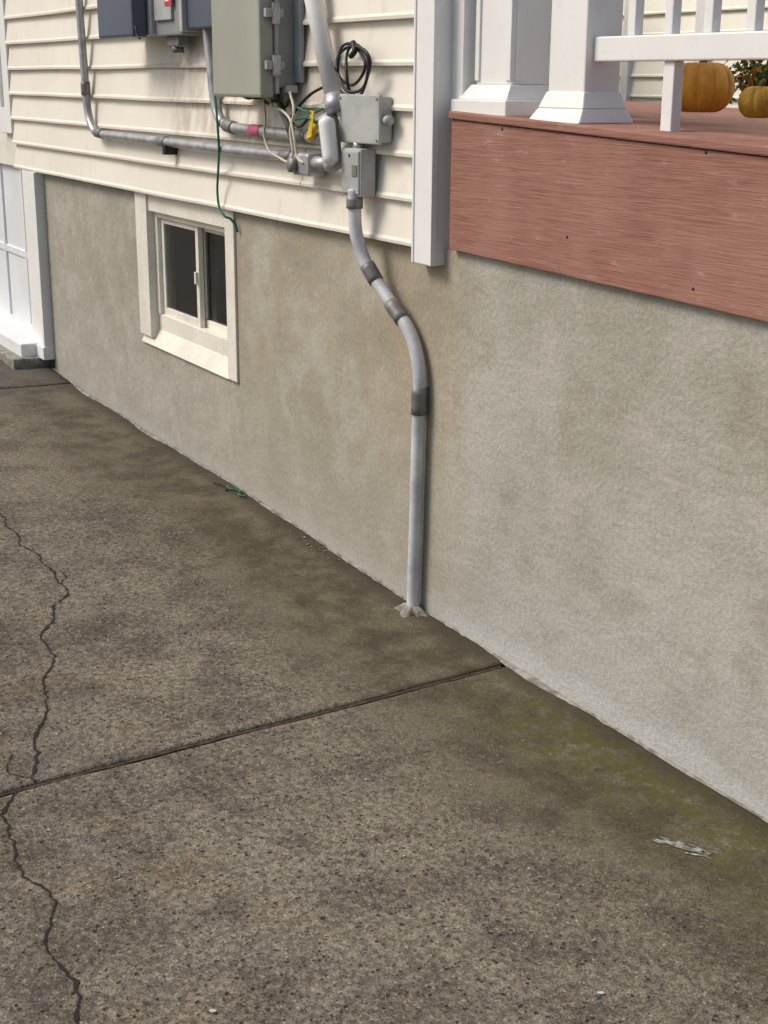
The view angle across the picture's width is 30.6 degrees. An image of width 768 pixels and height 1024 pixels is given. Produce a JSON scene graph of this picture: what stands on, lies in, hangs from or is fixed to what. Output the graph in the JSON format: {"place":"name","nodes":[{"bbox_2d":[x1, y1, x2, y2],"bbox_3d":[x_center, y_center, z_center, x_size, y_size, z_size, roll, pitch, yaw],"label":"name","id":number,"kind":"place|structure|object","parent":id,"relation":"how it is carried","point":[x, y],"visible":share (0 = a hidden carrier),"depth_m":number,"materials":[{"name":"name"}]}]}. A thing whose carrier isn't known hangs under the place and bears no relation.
{"place":"outdoors","nodes":[
{"label":"outdoors","id":0,"kind":"place"},
{"bbox_2d":[0,360,767,1023],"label":"driveway","id":1,"kind":"structure","parent":0,"point":[274,866],"depth_m":3.26,"materials":[{"name":"concrete"}]},
{"bbox_2d":[0,315,39,356],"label":"threshold","id":2,"kind":"object","parent":1,"relation":"on","point":[17,339],"visible":0.5,"depth_m":7.87,"materials":[{"name":"white wood"}]},
{"bbox_2d":[0,164,32,331],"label":"door leaf","id":3,"kind":"object","parent":2,"relation":"on","point":[19,315],"visible":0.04,"depth_m":8.10,"materials":[{"name":"white wood"}]},
{"bbox_2d":[0,163,11,313],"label":"panel rib","id":4,"kind":"object","parent":3,"relation":"attached to","point":[5,242],"visible":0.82,"depth_m":8.21,"materials":[{"name":"white wood"}]},
{"bbox_2d":[0,241,27,258],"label":"panel rail","id":5,"kind":"object","parent":3,"relation":"attached to","point":[15,250],"visible":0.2,"depth_m":8.09,"materials":[{"name":"white wood"}]},
{"bbox_2d":[19,168,31,323],"bbox_3d":[-2.000,-1.563,7.847,0.022,1.030,0.030,-9,19,-28],"label":"panel rib","id":6,"kind":"object","parent":3,"relation":"attached to","point":[25,243],"visible":0.27,"depth_m":7.86,"materials":[{"name":"white wood"}]},
{"bbox_2d":[22,169,41,343],"bbox_3d":[-1.829,-1.362,7.605,0.130,0.950,0.265,-9,19,-28],"label":"trim post","id":7,"kind":"object","parent":2,"relation":"on","point":[31,251],"depth_m":7.60,"materials":[{"name":"white wood"}]},
{"bbox_2d":[31,172,53,346],"bbox_3d":[-1.812,-1.329,7.482,0.065,0.940,0.042,-9,19,-28],"label":"door trim","id":8,"kind":"object","parent":7,"relation":"attached to","point":[42,256],"depth_m":7.46,"materials":[{"name":"white wood"}]},
{"bbox_2d":[0,344,54,369],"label":"door step","id":9,"kind":"object","parent":1,"relation":"on","point":[12,360],"depth_m":7.66,"materials":[{"name":"grey concrete"}]},
{"bbox_2d":[36,343,54,359],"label":"post base","id":10,"kind":"structure","parent":9,"relation":"on","point":[45,353],"depth_m":7.60,"materials":[{"name":"white wood"}]},
{"bbox_2d":[212,481,246,497],"bbox_3d":[-0.612,-0.093,5.570,0.043,0.015,0.264,-11,21,-34],"label":"green wire scrap","id":11,"kind":"object","parent":1,"relation":"on","point":[228,487],"visible":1,"depth_m":5.55,"materials":[{"name":"green plastic"}]},
{"bbox_2d":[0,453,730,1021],"bbox_3d":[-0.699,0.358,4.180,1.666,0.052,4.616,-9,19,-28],"label":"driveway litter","id":12,"kind":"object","parent":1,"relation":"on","point":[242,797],"visible":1,"depth_m":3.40,"materials":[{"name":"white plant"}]},
{"bbox_2d":[346,189,427,617],"bbox_3d":[0.016,-0.328,4.341,0.094,1.292,0.384,-11,20,-32],"label":"downpipe conduit","id":13,"kind":"object","parent":1,"relation":"on","point":[400,317],"visible":1,"depth_m":4.28,"materials":[{"name":"metal"}]},
{"bbox_2d":[653,837,716,858],"bbox_3d":[0.657,0.733,3.070,0.141,0.001,0.042,12,21,33],"label":"paint scuff","id":14,"kind":"object","parent":1,"relation":"on","point":[680,843],"visible":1,"depth_m":3.07,"materials":[{"name":"white paint"}]},
{"label":"ground","id":15,"kind":"structure","parent":0,"visible":0},
{"bbox_2d":[43,173,147,430],"bbox_3d":[-1.327,-1.030,6.986,0.250,1.225,1.420,-9,19,-28],"label":"foundation","id":16,"kind":"object","parent":15,"relation":"on","point":[98,336],"visible":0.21,"depth_m":6.84,"materials":[{"name":"paint"}]},
{"bbox_2d":[144,342,241,488],"bbox_3d":[-0.713,-0.387,6.049,0.250,0.555,1.075,-9,19,-28],"label":"foundation under window","id":17,"kind":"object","parent":15,"relation":"on","point":[193,411],"visible":0.36,"depth_m":5.93,"materials":[{"name":"paint"}]},
{"bbox_2d":[142,329,228,378],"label":"sill","id":18,"kind":"structure","parent":17,"relation":"on","point":[197,354],"depth_m":5.89,"materials":[{"name":"white wood"}]},
{"bbox_2d":[159,314,227,356],"bbox_3d":[-0.756,-0.742,5.882,0.070,0.070,0.845,-9,19,-28],"label":"frame bottom","id":19,"kind":"object","parent":18,"relation":"on","point":[211,339],"visible":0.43,"depth_m":5.86,"materials":[{"name":"white wood"}]},
{"bbox_2d":[154,212,163,313],"bbox_3d":[-0.957,-1.092,6.142,0.075,0.445,0.035,-9,19,-28],"label":"frame","id":20,"kind":"object","parent":19,"relation":"on","point":[159,264],"visible":0.31,"depth_m":6.12,"materials":[{"name":"white plastic"}]},
{"bbox_2d":[161,218,168,314],"bbox_3d":[-0.949,-1.070,6.114,0.022,0.420,0.030,-9,19,-28],"label":"sash","id":21,"kind":"object","parent":19,"relation":"on","point":[165,265],"visible":0.7,"depth_m":6.10,"materials":[{"name":"white plastic"}]},
{"bbox_2d":[167,308,197,326],"bbox_3d":[-0.855,-0.835,6.011,0.022,0.032,0.355,-9,19,-28],"label":"sash","id":22,"kind":"object","parent":19,"relation":"on","point":[182,316],"visible":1,"depth_m":6.00,"materials":[{"name":"white plastic"}]},
{"bbox_2d":[166,224,197,317],"bbox_3d":[-0.854,-1.024,5.953,0.004,0.367,0.363,-9,19,-28],"label":"sash glass","id":23,"kind":"object","parent":22,"relation":"on","point":[181,253],"visible":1,"depth_m":5.96,"materials":[{"name":"black glass"}]},
{"bbox_2d":[195,226,204,327],"bbox_3d":[-0.759,-0.971,5.794,0.022,0.420,0.030,-9,19,-28],"label":"sash","id":24,"kind":"object","parent":19,"relation":"on","point":[200,271],"visible":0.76,"depth_m":5.78,"materials":[{"name":"white plastic"}]},
{"bbox_2d":[194,272,197,283],"bbox_3d":[-0.774,-0.964,5.789,0.012,0.050,0.017,-9,19,-28],"label":"latch","id":25,"kind":"object","parent":24,"relation":"attached to","point":[195,277],"visible":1,"depth_m":5.78,"materials":[{"name":"white plastic"}]},
{"bbox_2d":[202,228,208,326],"bbox_3d":[-0.738,-0.977,5.814,0.022,0.420,0.030,-9,19,-28],"label":"sash","id":26,"kind":"object","parent":19,"relation":"on","point":[205,275],"visible":0.56,"depth_m":5.80,"materials":[{"name":"white plastic"}]},
{"bbox_2d":[206,319,226,334],"bbox_3d":[-0.649,-0.744,5.718,0.022,0.032,0.338,-9,19,-28],"label":"sash","id":27,"kind":"object","parent":19,"relation":"on","point":[216,326],"visible":0.53,"depth_m":5.76,"materials":[{"name":"white plastic"}]},
{"bbox_2d":[206,232,226,325],"bbox_3d":[-0.647,-0.933,5.660,0.004,0.367,0.346,-9,19,-28],"label":"sash glass","id":28,"kind":"object","parent":27,"relation":"on","point":[216,274],"visible":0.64,"depth_m":5.72,"materials":[{"name":"black glass"}]},
{"bbox_2d":[134,191,239,382],"bbox_3d":[-0.785,-0.962,5.829,0.110,0.658,1.068,-9,19,-28],"label":"window frame","id":29,"kind":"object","parent":17,"relation":"on","point":[147,279],"depth_m":6.07,"materials":[{"name":"white wood"}]},
{"bbox_2d":[163,219,194,230],"bbox_3d":[-0.853,-1.210,5.896,0.022,0.025,0.355,-9,19,-28],"label":"sash","id":30,"kind":"object","parent":29,"relation":"attached to","point":[179,224],"visible":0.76,"depth_m":5.88,"materials":[{"name":"white plastic"}]},
{"bbox_2d":[148,194,223,227],"bbox_3d":[-0.770,-1.234,5.721,0.090,0.075,0.845,-9,19,-28],"label":"head","id":31,"kind":"object","parent":29,"relation":"attached to","point":[206,214],"visible":0.43,"depth_m":5.68},
{"bbox_2d":[203,228,224,235],"bbox_3d":[-0.646,-1.118,5.604,0.022,0.025,0.338,-9,19,-28],"label":"sash","id":32,"kind":"object","parent":29,"relation":"attached to","point":[213,231],"visible":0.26,"depth_m":5.65,"materials":[{"name":"white plastic"}]},
{"bbox_2d":[236,212,441,615],"bbox_3d":[-0.089,-0.378,4.893,0.250,1.225,1.465,-9,19,-28],"label":"foundation","id":33,"kind":"object","parent":15,"relation":"on","point":[326,375],"visible":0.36,"depth_m":4.75,"materials":[{"name":"paint"}]},
{"bbox_2d":[0,119,455,164],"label":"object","id":34,"kind":"object","parent":33,"relation":"on","point":[7,150],"visible":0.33,"depth_m":7.84,"materials":[{"name":"white"}]},
{"bbox_2d":[0,0,13,133],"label":"casing","id":35,"kind":"object","parent":34,"relation":"attached to","point":[7,123],"visible":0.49,"depth_m":7.57,"materials":[{"name":"white wood"}]},
{"bbox_2d":[0,55,3,105],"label":"casing groove","id":36,"kind":"object","parent":35,"relation":"attached to","point":[1,95],"visible":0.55,"depth_m":7.65},
{"bbox_2d":[75,0,325,176],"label":"wall conduit","id":37,"kind":"object","parent":34,"relation":"attached to","point":[312,166],"depth_m":5.54,"materials":[{"name":"grey metal"}]},
{"bbox_2d":[3,0,413,245],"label":"siding","id":38,"kind":"object","parent":34,"relation":"attached to","point":[153,86],"visible":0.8,"depth_m":5.50,"materials":[{"name":"plastic"}]},
{"bbox_2d":[97,0,211,52],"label":"electric meter","id":39,"kind":"object","parent":38,"relation":"attached to","point":[177,23],"visible":0.91,"depth_m":5.36,"materials":[{"name":"metal"}]},
{"bbox_2d":[154,0,173,20],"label":"socket door","id":40,"kind":"structure","parent":39,"relation":"in","point":[161,12],"depth_m":5.28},
{"bbox_2d":[211,0,304,102],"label":"electrical enclosure","id":41,"kind":"object","parent":38,"relation":"attached to","point":[258,48],"visible":0.97,"depth_m":4.58,"materials":[{"name":"metal"}]},
{"bbox_2d":[243,88,308,164],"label":"ivory wires","id":42,"kind":"object","parent":41,"relation":"attached to","point":[289,122],"visible":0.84,"depth_m":4.62,"materials":[{"name":"white plastic"}]},
{"bbox_2d":[341,147,374,196],"bbox_3d":[-0.081,-1.036,4.282,0.061,0.142,0.122,-9,19,-28],"label":"conduit pull box","id":43,"kind":"object","parent":38,"relation":"attached to","point":[358,170],"visible":0.97,"depth_m":4.24,"materials":[{"name":"metal"}]},
{"bbox_2d":[339,94,394,147],"bbox_3d":[-0.050,-1.166,4.208,0.050,0.164,0.277,-9,19,-28],"label":"junction box","id":44,"kind":"object","parent":38,"relation":"attached to","point":[366,119],"visible":0.95,"depth_m":4.17,"materials":[{"name":"metal"}]},
{"bbox_2d":[202,29,319,143],"bbox_3d":[-0.429,-1.502,4.805,0.046,0.437,0.950,-9,19,-28],"label":"meter conduit","id":45,"kind":"object","parent":34,"relation":"attached to","point":[231,126],"visible":0.71,"depth_m":5.02,"materials":[{"name":"metal"}]},
{"bbox_2d":[214,95,332,231],"bbox_3d":[-0.403,-1.173,4.800,0.079,0.511,1.015,-7,19,-24],"label":"green ground wire","id":46,"kind":"object","parent":34,"relation":"attached to","point":[218,162],"visible":0.92,"depth_m":5.12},
{"bbox_2d":[306,110,318,141],"bbox_3d":[-0.222,-1.223,4.453,0.028,0.100,0.078,-6,18,-21],"label":"yellow cable tag","id":47,"kind":"object","parent":46,"relation":"attached to","point":[313,128],"visible":0.93,"depth_m":4.44,"materials":[{"name":"yellow plastic"}]},
{"bbox_2d":[304,0,341,172],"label":"riser conduit","id":48,"kind":"object","parent":34,"relation":"attached to","point":[329,131],"visible":0.97,"depth_m":4.31,"materials":[{"name":"metal"}]},
{"bbox_2d":[286,40,371,138],"bbox_3d":[-0.172,-1.307,4.370,0.037,0.300,0.583,-8,19,-27],"label":"black cable coil","id":49,"kind":"object","parent":34,"relation":"attached to","point":[364,54],"visible":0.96,"depth_m":4.22,"materials":[{"name":"rubber"}]},
{"bbox_2d":[411,0,452,265],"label":"corner post","id":50,"kind":"object","parent":34,"relation":"attached to","point":[432,120],"visible":1,"depth_m":3.95,"materials":[{"name":"white wood"}]},
{"bbox_2d":[435,248,767,819],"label":"foundation porch","id":51,"kind":"object","parent":15,"relation":"on","point":[602,530],"visible":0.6,"depth_m":3.51,"materials":[{"name":"paint"}]},
{"bbox_2d":[449,0,767,321],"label":"porch","id":52,"kind":"object","parent":51,"relation":"on","point":[567,160],"visible":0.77,"depth_m":3.42,"materials":[{"name":"brown wood"}]},
{"bbox_2d":[681,61,734,112],"bbox_3d":[0.891,-1.208,3.937,0.187,0.167,0.186,-9,19,-28],"label":"pumpkin","id":53,"kind":"object","parent":52,"relation":"on","point":[708,87],"visible":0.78,"depth_m":3.87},
{"bbox_2d":[725,60,767,103],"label":"potted chrysanthemum","id":54,"kind":"object","parent":52,"relation":"on","point":[758,71],"visible":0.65,"depth_m":4.09,"materials":[{"name":"green plant"}]},
{"bbox_2d":[738,78,767,117],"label":"pumpkin","id":55,"kind":"object","parent":52,"relation":"on","point":[752,101],"visible":1,"depth_m":3.75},
{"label":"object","id":56,"kind":"object","parent":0,"visible":0},
{"bbox_2d":[620,0,632,100],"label":"corner board","id":57,"kind":"object","parent":56,"relation":"attached to","point":[626,80],"depth_m":9.21,"materials":[{"name":"white wood"}]},
{"bbox_2d":[619,0,767,107],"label":"siding","id":58,"kind":"object","parent":56,"relation":"attached to","point":[647,82],"visible":0.02,"depth_m":8.90,"materials":[{"name":"beige plastic"}]},
{"bbox_2d":[693,0,710,61],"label":"corner board","id":59,"kind":"object","parent":56,"relation":"attached to","point":[700,16],"depth_m":8.54,"materials":[{"name":"white wood"}]}
]}

